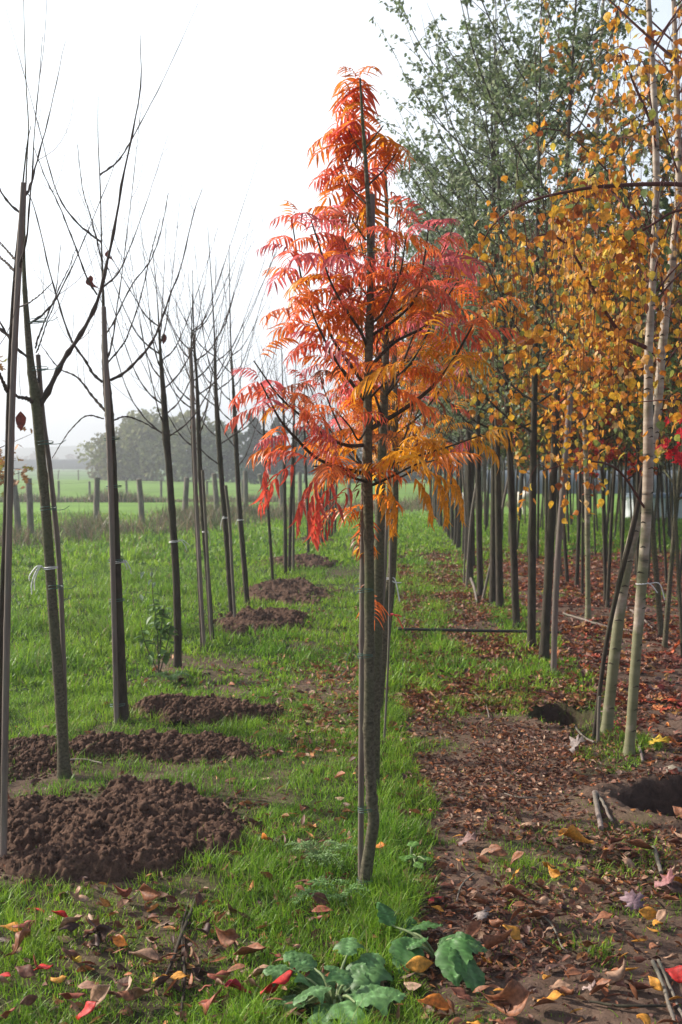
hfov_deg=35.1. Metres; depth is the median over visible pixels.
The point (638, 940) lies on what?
fallen leaf
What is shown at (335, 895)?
creeping weed
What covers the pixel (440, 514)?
green tree
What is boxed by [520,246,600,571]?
green tree
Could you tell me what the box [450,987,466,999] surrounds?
fallen leaf
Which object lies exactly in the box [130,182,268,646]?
bare tree
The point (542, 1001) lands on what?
fallen leaf
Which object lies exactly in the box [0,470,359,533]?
wire fence
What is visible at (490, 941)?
fallen leaf
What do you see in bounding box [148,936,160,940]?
fallen leaf
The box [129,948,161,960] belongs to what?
fallen leaf
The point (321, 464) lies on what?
bare tree
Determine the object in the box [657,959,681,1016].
bamboo cane
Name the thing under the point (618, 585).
pole
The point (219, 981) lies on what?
fallen leaf
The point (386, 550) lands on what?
bamboo stake
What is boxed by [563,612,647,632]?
stick
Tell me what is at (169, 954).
fallen leaf
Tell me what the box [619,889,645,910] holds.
maple leaf
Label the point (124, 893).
fallen leaf
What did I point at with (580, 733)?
stick
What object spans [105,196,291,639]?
bare tree
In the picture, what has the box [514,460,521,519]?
birch tree
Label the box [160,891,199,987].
stick
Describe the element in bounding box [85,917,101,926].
fallen leaf
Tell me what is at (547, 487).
birch tree
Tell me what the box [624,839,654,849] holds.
fallen leaf
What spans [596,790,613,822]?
bamboo cane
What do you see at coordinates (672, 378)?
birch tree
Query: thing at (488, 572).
pole
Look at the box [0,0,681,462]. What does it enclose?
sky
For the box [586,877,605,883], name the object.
fallen leaf
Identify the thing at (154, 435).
broadleaf tree
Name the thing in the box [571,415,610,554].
maple tree
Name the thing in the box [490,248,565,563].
green tree
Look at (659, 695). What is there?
leaf litter
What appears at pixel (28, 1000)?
fallen leaf
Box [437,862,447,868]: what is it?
fallen leaf
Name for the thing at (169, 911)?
fallen leaf
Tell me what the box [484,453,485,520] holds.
green tree
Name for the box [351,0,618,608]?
green tree
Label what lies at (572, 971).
fallen leaf
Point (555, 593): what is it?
pole
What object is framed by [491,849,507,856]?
fallen leaf
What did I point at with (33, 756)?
soil heap
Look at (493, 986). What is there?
fallen leaf
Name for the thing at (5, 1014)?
fallen leaf
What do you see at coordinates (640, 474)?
maple tree
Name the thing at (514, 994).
fallen leaf
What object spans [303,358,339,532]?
bare tree
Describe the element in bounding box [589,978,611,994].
fallen leaf
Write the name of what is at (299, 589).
soil heap
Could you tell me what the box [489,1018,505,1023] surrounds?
fallen leaf
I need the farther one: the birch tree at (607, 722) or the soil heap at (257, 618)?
the soil heap at (257, 618)
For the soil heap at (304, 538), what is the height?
0.208 m
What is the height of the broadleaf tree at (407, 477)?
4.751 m
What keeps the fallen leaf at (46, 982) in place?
on the ground at (654, 793)
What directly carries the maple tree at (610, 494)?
on the ground at (654, 793)
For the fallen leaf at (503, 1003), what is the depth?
3.16 m
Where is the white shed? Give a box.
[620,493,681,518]
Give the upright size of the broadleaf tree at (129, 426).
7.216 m
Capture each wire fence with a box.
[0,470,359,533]
[14,479,313,498]
[18,470,161,479]
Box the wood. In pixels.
[2,451,612,463]
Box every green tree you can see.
[343,0,624,629]
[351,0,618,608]
[354,0,636,603]
[376,46,569,596]
[376,133,542,579]
[389,360,436,514]
[391,168,529,548]
[391,250,464,526]
[394,114,565,565]
[395,0,674,648]
[396,299,486,536]
[397,144,532,559]
[397,194,499,539]
[397,258,465,530]
[397,279,452,522]
[398,182,518,553]
[399,320,464,524]
[399,370,444,504]
[400,233,521,545]
[402,0,681,659]
[402,242,462,532]
[406,397,457,519]
[410,412,456,507]
[443,425,475,512]
[464,386,505,537]
[475,403,521,489]
[475,404,527,505]
[475,415,520,530]
[484,316,547,554]
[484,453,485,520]
[485,241,595,575]
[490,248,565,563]
[500,350,550,473]
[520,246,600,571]
[522,432,548,478]
[531,177,642,586]
[539,202,647,599]
[539,452,549,527]
[550,241,621,561]
[562,240,681,607]
[562,409,614,492]
[563,201,681,582]
[564,209,681,656]
[569,447,571,523]
[571,448,577,522]
[571,452,598,530]
[574,408,595,548]
[584,61,681,647]
[587,414,659,525]
[590,434,593,509]
[590,459,591,516]
[591,436,631,538]
[594,435,631,520]
[601,440,605,531]
[609,220,678,511]
[612,432,636,537]
[635,381,674,556]
[635,442,667,552]
[638,199,681,451]
[662,238,681,590]
[664,460,669,535]
[665,450,679,523]
[668,462,671,537]
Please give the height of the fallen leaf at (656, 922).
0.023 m
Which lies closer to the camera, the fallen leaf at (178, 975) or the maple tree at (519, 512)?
the fallen leaf at (178, 975)
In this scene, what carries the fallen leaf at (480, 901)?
on the ground at (654, 793)
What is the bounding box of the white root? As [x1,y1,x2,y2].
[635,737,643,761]
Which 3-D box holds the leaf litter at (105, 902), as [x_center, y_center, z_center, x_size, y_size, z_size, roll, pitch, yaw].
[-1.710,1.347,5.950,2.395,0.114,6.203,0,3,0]
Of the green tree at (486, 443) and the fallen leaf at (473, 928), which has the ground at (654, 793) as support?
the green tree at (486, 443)
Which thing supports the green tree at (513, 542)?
on the ground at (654, 793)
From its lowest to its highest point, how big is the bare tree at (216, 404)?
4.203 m
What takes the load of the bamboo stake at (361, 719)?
on the ground at (654, 793)
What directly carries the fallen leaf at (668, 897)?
on the ground at (654, 793)
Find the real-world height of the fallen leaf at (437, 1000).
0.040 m
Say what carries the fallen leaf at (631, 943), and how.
on the leaf litter at (527, 925)
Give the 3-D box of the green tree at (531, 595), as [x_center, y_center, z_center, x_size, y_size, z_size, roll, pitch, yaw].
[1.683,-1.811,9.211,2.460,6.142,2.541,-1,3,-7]
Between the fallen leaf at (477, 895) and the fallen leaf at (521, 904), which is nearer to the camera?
the fallen leaf at (521, 904)
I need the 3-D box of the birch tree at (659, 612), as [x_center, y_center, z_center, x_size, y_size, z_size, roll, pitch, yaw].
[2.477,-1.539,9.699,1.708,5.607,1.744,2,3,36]
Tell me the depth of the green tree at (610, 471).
22.68 m
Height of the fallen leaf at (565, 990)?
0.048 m
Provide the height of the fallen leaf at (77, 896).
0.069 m
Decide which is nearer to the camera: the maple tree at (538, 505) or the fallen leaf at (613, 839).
the fallen leaf at (613, 839)
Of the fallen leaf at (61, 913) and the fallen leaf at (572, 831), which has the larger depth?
the fallen leaf at (572, 831)
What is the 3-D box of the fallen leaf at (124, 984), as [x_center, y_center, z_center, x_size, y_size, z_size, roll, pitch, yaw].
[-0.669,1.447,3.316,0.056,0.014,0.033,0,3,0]
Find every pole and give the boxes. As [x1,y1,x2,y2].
[461,435,465,582]
[465,483,475,586]
[481,452,514,599]
[550,391,573,671]
[592,405,654,739]
[596,696,600,742]
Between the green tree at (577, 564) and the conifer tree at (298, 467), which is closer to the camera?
the green tree at (577, 564)
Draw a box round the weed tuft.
[152,670,190,680]
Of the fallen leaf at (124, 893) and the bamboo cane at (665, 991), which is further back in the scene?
the fallen leaf at (124, 893)
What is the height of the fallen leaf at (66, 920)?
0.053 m
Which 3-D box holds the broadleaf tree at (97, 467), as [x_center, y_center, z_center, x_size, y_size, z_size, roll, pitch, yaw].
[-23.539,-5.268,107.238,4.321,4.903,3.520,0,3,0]
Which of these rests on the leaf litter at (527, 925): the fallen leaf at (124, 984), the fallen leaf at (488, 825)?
the fallen leaf at (488, 825)
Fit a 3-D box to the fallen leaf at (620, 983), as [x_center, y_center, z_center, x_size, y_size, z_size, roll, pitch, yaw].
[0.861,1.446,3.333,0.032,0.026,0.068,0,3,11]
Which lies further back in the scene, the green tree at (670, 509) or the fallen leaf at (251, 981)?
the green tree at (670, 509)
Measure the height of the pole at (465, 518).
2.039 m
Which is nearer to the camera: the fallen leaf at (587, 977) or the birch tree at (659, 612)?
the fallen leaf at (587, 977)
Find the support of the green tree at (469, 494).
on the ground at (654, 793)
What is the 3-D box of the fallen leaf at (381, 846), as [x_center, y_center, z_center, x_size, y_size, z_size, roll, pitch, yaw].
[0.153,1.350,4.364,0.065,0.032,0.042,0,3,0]
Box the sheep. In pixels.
[517,491,528,514]
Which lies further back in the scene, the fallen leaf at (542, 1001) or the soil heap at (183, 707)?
the soil heap at (183, 707)
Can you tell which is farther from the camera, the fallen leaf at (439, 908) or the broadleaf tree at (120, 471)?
the broadleaf tree at (120, 471)
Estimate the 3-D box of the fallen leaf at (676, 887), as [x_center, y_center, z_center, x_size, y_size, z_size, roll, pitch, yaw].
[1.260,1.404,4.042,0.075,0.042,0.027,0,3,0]
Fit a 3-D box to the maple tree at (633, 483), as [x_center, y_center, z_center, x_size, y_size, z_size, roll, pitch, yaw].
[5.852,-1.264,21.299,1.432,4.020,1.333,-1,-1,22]
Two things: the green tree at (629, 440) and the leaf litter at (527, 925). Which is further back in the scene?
the green tree at (629, 440)
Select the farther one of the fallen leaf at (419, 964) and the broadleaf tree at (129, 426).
the broadleaf tree at (129, 426)
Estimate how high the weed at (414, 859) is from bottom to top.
0.092 m
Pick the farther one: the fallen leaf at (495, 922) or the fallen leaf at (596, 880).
the fallen leaf at (596, 880)
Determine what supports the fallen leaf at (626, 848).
on the ground at (654, 793)
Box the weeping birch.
[434,0,681,458]
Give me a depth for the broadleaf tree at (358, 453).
91.42 m
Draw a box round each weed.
[262,937,405,1023]
[284,839,357,868]
[291,876,370,906]
[398,841,431,869]
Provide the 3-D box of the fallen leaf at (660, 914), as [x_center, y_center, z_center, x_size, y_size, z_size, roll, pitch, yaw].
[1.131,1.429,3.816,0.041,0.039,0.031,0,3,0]
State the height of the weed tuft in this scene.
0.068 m
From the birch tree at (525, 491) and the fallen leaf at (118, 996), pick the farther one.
the birch tree at (525, 491)
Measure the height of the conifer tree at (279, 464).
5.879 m
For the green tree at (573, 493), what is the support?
on the ground at (654, 793)
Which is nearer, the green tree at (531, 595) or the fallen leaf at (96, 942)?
the fallen leaf at (96, 942)
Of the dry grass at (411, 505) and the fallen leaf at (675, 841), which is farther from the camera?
the dry grass at (411, 505)
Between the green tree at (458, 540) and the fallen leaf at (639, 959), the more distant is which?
the green tree at (458, 540)
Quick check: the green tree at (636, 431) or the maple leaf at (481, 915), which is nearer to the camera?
the maple leaf at (481, 915)
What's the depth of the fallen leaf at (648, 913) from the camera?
3.85 m
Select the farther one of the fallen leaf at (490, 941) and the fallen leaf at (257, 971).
the fallen leaf at (490, 941)
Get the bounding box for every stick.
[70,758,102,763]
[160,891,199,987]
[180,901,188,1010]
[470,577,477,602]
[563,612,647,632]
[570,725,594,742]
[589,1000,665,1007]
[626,607,652,628]
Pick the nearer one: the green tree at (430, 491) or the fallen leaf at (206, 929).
the fallen leaf at (206, 929)
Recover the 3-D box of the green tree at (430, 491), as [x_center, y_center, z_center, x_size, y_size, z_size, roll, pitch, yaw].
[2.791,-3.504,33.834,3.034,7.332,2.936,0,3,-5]
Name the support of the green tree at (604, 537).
on the ground at (654, 793)
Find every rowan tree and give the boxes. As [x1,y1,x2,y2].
[224,66,526,890]
[286,115,486,791]
[299,281,474,712]
[327,282,489,644]
[356,337,455,637]
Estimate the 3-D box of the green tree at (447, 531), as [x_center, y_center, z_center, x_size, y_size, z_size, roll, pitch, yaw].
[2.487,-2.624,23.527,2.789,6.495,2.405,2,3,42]
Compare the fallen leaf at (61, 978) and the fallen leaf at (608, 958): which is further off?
the fallen leaf at (608, 958)
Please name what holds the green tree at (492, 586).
on the ground at (654, 793)
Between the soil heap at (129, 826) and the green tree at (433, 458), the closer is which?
the soil heap at (129, 826)
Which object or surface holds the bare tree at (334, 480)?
on the ground at (654, 793)
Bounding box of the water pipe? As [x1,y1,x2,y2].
[398,628,561,633]
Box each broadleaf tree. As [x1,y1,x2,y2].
[74,408,172,480]
[85,435,106,479]
[88,429,138,480]
[120,407,214,480]
[138,418,231,481]
[196,427,250,481]
[289,424,348,481]
[314,437,375,482]
[350,426,413,482]
[399,434,442,482]
[400,432,456,481]
[432,436,490,476]
[594,452,635,469]
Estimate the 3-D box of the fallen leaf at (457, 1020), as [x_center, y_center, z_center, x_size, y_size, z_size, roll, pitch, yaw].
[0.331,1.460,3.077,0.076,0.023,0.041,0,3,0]
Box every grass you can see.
[0,486,289,502]
[0,491,358,549]
[0,505,681,566]
[0,555,677,695]
[0,682,681,1023]
[126,490,507,519]
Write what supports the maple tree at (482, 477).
on the ground at (654, 793)
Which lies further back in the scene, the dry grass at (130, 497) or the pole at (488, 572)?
the dry grass at (130, 497)
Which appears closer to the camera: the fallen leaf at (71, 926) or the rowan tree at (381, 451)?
the fallen leaf at (71, 926)
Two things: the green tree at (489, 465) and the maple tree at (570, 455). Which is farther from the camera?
the green tree at (489, 465)
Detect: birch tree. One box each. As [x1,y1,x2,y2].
[463,345,537,534]
[464,0,674,619]
[493,0,681,755]
[498,313,537,527]
[500,431,528,543]
[513,455,528,523]
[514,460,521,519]
[521,36,681,636]
[529,0,681,733]
[543,449,548,511]
[550,430,588,509]
[610,288,681,579]
[654,292,681,520]
[658,264,678,461]
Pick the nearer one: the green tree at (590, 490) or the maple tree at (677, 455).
the maple tree at (677, 455)
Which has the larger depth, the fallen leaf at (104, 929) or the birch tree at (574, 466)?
the birch tree at (574, 466)
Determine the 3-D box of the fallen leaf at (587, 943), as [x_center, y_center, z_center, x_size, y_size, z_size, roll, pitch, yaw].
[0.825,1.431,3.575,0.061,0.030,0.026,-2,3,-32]
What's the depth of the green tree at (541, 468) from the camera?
27.17 m
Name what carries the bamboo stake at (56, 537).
on the ground at (654, 793)
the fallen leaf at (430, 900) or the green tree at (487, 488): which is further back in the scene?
the green tree at (487, 488)
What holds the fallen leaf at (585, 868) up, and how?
on the leaf litter at (527, 925)
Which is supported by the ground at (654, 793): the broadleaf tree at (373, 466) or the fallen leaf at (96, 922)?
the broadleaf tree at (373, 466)
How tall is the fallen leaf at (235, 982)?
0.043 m
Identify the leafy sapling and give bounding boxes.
[135,570,177,672]
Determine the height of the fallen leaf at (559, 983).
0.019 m
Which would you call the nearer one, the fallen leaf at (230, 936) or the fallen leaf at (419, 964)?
the fallen leaf at (419, 964)
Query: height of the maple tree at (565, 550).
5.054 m
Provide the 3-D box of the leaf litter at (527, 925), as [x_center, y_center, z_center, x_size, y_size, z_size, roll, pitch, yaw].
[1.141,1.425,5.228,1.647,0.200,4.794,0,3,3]
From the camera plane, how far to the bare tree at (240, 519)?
12.07 m
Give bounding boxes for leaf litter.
[0,654,272,1023]
[44,605,439,1023]
[396,548,595,713]
[405,688,681,1023]
[475,541,681,779]
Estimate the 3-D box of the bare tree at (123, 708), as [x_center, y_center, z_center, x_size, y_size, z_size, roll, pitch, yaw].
[-1.440,-0.861,6.655,1.129,4.470,1.174,1,3,17]
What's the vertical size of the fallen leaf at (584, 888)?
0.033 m
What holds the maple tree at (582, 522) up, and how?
on the ground at (654, 793)
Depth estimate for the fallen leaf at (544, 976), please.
3.37 m
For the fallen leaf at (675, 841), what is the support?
on the ground at (654, 793)
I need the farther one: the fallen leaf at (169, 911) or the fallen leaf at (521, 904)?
the fallen leaf at (521, 904)
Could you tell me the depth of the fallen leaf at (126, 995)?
3.21 m
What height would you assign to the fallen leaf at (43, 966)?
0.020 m
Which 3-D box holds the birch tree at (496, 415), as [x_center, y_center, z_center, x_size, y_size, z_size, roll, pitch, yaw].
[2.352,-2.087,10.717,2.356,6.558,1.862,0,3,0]
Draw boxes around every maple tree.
[464,390,488,525]
[464,424,512,510]
[481,420,489,526]
[484,234,592,581]
[501,361,573,557]
[502,325,574,549]
[529,435,549,528]
[530,334,620,593]
[549,430,576,543]
[560,257,681,565]
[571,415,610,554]
[602,314,680,582]
[602,409,636,557]
[606,445,613,535]
[608,280,681,575]
[632,445,642,506]
[655,412,681,465]
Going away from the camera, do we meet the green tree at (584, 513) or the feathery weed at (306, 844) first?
the feathery weed at (306, 844)
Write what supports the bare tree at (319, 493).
on the ground at (654, 793)
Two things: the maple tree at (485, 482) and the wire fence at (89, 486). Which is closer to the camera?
the maple tree at (485, 482)
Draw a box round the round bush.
[239,462,262,483]
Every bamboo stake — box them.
[0,182,25,856]
[36,354,68,743]
[188,348,205,647]
[201,470,212,640]
[292,426,297,570]
[358,194,374,883]
[383,395,389,616]
[383,507,391,740]
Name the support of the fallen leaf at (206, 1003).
on the grass at (384, 889)
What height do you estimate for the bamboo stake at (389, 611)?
1.650 m
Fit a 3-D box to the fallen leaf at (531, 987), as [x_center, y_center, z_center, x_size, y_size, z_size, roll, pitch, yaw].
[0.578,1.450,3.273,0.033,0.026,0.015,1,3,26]
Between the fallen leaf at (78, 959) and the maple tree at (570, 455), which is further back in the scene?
the maple tree at (570, 455)
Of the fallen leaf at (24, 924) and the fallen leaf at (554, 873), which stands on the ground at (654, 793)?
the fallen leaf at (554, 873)
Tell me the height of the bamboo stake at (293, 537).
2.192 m
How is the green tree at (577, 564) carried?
on the ground at (654, 793)
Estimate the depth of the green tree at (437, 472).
28.29 m
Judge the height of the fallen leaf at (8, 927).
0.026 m
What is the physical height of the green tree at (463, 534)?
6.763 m
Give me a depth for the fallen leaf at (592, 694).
7.36 m
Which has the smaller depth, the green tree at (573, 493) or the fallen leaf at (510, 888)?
the fallen leaf at (510, 888)
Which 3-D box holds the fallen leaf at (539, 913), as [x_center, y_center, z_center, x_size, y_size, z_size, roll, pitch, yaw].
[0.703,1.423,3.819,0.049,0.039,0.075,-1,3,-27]
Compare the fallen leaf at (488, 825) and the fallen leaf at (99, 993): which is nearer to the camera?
the fallen leaf at (99, 993)
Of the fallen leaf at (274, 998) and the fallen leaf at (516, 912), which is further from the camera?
the fallen leaf at (516, 912)
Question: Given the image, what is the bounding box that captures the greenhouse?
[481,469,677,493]
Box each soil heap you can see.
[0,773,286,888]
[8,733,87,781]
[69,730,159,761]
[112,692,291,726]
[120,727,282,765]
[205,605,315,636]
[235,576,343,607]
[256,552,343,569]
[295,536,334,542]
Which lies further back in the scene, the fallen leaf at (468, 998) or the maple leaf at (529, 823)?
the maple leaf at (529, 823)
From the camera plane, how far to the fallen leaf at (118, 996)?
3.21 m
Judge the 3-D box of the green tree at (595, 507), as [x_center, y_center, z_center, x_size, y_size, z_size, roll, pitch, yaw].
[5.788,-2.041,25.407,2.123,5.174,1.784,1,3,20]
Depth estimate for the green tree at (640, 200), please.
12.33 m
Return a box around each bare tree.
[0,0,141,778]
[0,1,73,790]
[4,2,202,722]
[65,142,294,667]
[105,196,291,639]
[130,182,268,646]
[135,202,309,613]
[160,227,328,604]
[222,334,306,580]
[225,294,339,572]
[246,292,353,574]
[263,345,339,553]
[274,332,347,543]
[296,360,347,549]
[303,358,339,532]
[308,363,351,539]
[312,385,352,537]
[328,390,336,535]
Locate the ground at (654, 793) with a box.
[0,467,681,1023]
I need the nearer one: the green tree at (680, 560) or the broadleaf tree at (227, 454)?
the green tree at (680, 560)
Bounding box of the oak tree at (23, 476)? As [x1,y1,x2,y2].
[0,356,34,496]
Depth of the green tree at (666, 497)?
28.54 m
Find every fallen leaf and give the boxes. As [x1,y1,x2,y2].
[0,922,20,931]
[0,972,10,976]
[0,975,8,982]
[0,1006,15,1018]
[10,928,30,955]
[11,919,35,927]
[11,944,21,952]
[15,964,34,977]
[19,994,37,1005]
[34,963,53,969]
[42,973,49,985]
[51,910,67,917]
[51,975,66,982]
[57,914,84,929]
[59,922,79,931]
[59,992,85,998]
[62,947,79,959]
[67,955,81,962]
[69,886,88,901]
[75,1001,98,1019]
[78,980,94,988]
[79,961,95,964]
[82,941,89,947]
[83,925,94,936]
[84,929,96,938]
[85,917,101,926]
[88,917,112,942]
[89,930,99,948]
[90,984,110,1006]
[109,990,121,997]
[112,882,131,897]
[112,935,127,946]
[115,981,131,986]
[117,990,134,1000]
[127,987,152,998]
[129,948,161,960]
[139,883,160,900]
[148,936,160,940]
[153,971,189,981]
[154,974,172,987]
[161,953,176,958]
[162,904,178,916]
[166,895,177,902]
[180,937,194,961]
[185,937,198,948]
[192,967,208,975]
[194,969,203,979]
[196,922,210,934]
[198,987,221,1015]
[207,970,230,981]
[212,919,239,946]
[215,978,224,985]
[225,978,250,992]
[227,963,247,971]
[233,942,266,954]
[244,978,261,989]
[247,964,274,978]
[260,967,295,994]
[262,833,268,839]
[262,997,282,1002]
[295,885,304,891]
[302,879,311,884]
[310,892,328,904]
[311,905,333,912]
[376,842,385,847]
[406,956,433,972]
[418,993,449,1010]
[427,928,447,934]
[428,875,443,883]
[428,897,441,904]
[431,906,443,911]
[432,1013,449,1017]
[433,897,443,904]
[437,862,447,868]
[440,882,457,888]
[441,927,461,933]
[443,905,459,908]
[446,996,454,1012]
[448,1017,467,1023]
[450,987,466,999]
[457,994,474,1001]
[463,912,476,920]
[466,920,482,936]
[467,1020,480,1023]
[470,891,491,900]
[472,898,486,903]
[473,985,489,992]
[477,855,489,862]
[477,979,533,1015]
[479,929,512,956]
[480,848,491,854]
[481,956,491,962]
[482,876,494,884]
[486,821,494,834]
[488,844,502,852]
[488,984,499,987]
[489,918,503,926]
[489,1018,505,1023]
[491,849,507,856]
[496,1002,509,1005]
[501,884,526,897]
[502,924,521,939]
[503,1017,518,1023]
[510,851,524,863]
[510,907,525,920]
[512,901,525,906]
[527,985,536,990]
[529,909,549,916]
[532,999,556,1006]
[536,896,550,904]
[537,936,557,948]
[537,990,564,1000]
[542,974,550,979]
[543,862,555,867]
[545,964,560,970]
[547,862,561,877]
[549,913,566,920]
[549,979,570,990]
[559,825,593,843]
[560,986,573,995]
[564,967,582,974]
[576,866,592,873]
[577,884,592,893]
[580,973,607,987]
[581,940,597,947]
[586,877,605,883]
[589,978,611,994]
[590,689,596,697]
[592,911,613,922]
[600,844,613,859]
[601,952,620,965]
[606,961,625,985]
[606,993,626,996]
[608,837,623,844]
[615,978,624,986]
[619,846,630,849]
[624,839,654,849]
[624,931,637,939]
[624,938,634,947]
[627,982,653,989]
[628,981,637,999]
[632,939,645,941]
[633,956,646,962]
[636,1013,650,1023]
[639,906,656,919]
[648,976,662,990]
[649,942,659,948]
[652,919,662,925]
[655,885,670,889]
[656,909,665,920]
[656,1019,679,1023]
[661,894,680,899]
[663,953,678,958]
[665,965,681,982]
[667,881,681,892]
[668,839,681,843]
[673,806,681,817]
[674,877,681,883]
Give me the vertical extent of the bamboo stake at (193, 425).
2.637 m
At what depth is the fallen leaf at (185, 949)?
3.49 m
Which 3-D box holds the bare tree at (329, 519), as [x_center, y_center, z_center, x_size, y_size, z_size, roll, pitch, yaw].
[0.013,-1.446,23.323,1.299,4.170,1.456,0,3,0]
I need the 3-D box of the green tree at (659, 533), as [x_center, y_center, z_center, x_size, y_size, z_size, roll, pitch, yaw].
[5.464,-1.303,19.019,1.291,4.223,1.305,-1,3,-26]
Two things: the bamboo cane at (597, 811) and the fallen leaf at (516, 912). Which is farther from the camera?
the bamboo cane at (597, 811)
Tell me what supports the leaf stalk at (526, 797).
on the ground at (654, 793)
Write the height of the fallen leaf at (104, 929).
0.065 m
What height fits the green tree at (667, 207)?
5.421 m
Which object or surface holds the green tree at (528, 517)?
on the ground at (654, 793)
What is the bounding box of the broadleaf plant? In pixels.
[376,902,487,993]
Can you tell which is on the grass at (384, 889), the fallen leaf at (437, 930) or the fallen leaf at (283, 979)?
the fallen leaf at (283, 979)
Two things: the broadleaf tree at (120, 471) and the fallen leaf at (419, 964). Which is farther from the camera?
the broadleaf tree at (120, 471)
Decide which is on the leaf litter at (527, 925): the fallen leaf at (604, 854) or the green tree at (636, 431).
the fallen leaf at (604, 854)
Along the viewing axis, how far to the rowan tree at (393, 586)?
9.52 m
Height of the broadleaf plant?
0.140 m
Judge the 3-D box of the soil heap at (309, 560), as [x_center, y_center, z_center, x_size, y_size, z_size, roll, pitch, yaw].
[-0.663,0.796,17.448,1.426,0.241,2.098,0,3,0]
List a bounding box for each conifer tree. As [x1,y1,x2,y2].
[230,414,274,474]
[253,417,300,480]
[287,425,318,481]
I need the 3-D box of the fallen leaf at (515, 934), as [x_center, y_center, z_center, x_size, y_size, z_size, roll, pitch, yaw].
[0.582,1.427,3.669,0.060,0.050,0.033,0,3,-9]
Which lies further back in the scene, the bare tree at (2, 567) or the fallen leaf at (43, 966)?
the bare tree at (2, 567)
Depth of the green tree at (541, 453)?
15.19 m
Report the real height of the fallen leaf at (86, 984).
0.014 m
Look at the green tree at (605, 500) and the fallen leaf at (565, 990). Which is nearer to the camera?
the fallen leaf at (565, 990)
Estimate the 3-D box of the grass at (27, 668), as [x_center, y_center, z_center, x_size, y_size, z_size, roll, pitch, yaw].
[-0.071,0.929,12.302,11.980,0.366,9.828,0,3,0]
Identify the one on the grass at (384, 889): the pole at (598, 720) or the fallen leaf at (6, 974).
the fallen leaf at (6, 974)
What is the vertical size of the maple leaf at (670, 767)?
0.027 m
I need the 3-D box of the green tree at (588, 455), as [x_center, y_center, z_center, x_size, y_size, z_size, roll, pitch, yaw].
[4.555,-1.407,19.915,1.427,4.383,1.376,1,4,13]
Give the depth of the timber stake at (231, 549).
10.82 m
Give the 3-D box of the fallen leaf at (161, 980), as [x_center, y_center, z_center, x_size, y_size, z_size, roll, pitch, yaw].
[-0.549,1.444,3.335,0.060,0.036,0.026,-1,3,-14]
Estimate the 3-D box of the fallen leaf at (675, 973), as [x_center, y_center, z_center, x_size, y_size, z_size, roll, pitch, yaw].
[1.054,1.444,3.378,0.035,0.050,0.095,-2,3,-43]
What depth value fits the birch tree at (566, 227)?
5.79 m
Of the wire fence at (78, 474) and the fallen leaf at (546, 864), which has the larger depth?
the wire fence at (78, 474)
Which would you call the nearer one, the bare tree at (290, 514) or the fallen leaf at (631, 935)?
the fallen leaf at (631, 935)
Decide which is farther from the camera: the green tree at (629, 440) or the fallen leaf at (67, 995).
the green tree at (629, 440)
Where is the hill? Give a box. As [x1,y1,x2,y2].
[1,446,455,464]
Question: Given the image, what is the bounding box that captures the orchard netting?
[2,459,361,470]
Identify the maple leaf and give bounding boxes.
[457,831,476,845]
[472,910,489,919]
[520,822,536,825]
[568,734,584,752]
[582,979,594,990]
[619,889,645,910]
[622,856,635,869]
[648,733,670,744]
[654,867,675,888]
[661,698,681,701]
[665,765,681,772]
[667,640,679,655]
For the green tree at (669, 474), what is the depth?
18.45 m
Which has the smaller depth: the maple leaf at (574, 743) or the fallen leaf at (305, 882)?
the fallen leaf at (305, 882)
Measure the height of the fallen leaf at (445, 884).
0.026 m
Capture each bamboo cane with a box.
[592,790,603,830]
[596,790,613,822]
[651,959,676,1023]
[652,845,662,873]
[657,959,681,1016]
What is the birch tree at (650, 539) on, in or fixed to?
on the ground at (654, 793)
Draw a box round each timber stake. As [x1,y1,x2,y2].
[101,306,118,723]
[224,485,235,616]
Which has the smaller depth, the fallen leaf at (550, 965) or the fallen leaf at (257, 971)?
the fallen leaf at (257, 971)
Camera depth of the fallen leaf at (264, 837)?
4.48 m
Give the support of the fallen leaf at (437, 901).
on the leaf litter at (527, 925)
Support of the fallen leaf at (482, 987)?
on the ground at (654, 793)
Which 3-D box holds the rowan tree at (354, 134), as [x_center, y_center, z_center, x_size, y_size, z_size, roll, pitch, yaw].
[0.116,-0.065,3.870,1.031,3.187,0.808,0,3,0]
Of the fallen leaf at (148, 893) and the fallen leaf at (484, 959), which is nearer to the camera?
the fallen leaf at (484, 959)
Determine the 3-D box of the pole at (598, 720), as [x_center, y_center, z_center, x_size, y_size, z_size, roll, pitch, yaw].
[1.494,1.214,6.261,0.027,0.296,0.020,0,3,0]
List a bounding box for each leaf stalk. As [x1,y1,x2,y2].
[456,873,474,900]
[504,793,550,797]
[529,911,564,950]
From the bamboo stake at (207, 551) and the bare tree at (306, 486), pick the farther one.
the bare tree at (306, 486)
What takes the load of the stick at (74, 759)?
on the ground at (654, 793)
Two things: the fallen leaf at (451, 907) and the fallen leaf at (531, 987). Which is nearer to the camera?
the fallen leaf at (531, 987)
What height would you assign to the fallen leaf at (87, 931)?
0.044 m
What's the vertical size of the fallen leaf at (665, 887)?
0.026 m
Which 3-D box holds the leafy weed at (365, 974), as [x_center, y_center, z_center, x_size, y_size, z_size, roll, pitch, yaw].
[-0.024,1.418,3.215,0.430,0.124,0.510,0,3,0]
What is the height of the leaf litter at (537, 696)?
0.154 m
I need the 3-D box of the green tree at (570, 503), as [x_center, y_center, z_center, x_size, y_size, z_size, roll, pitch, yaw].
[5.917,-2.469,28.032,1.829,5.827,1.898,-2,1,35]

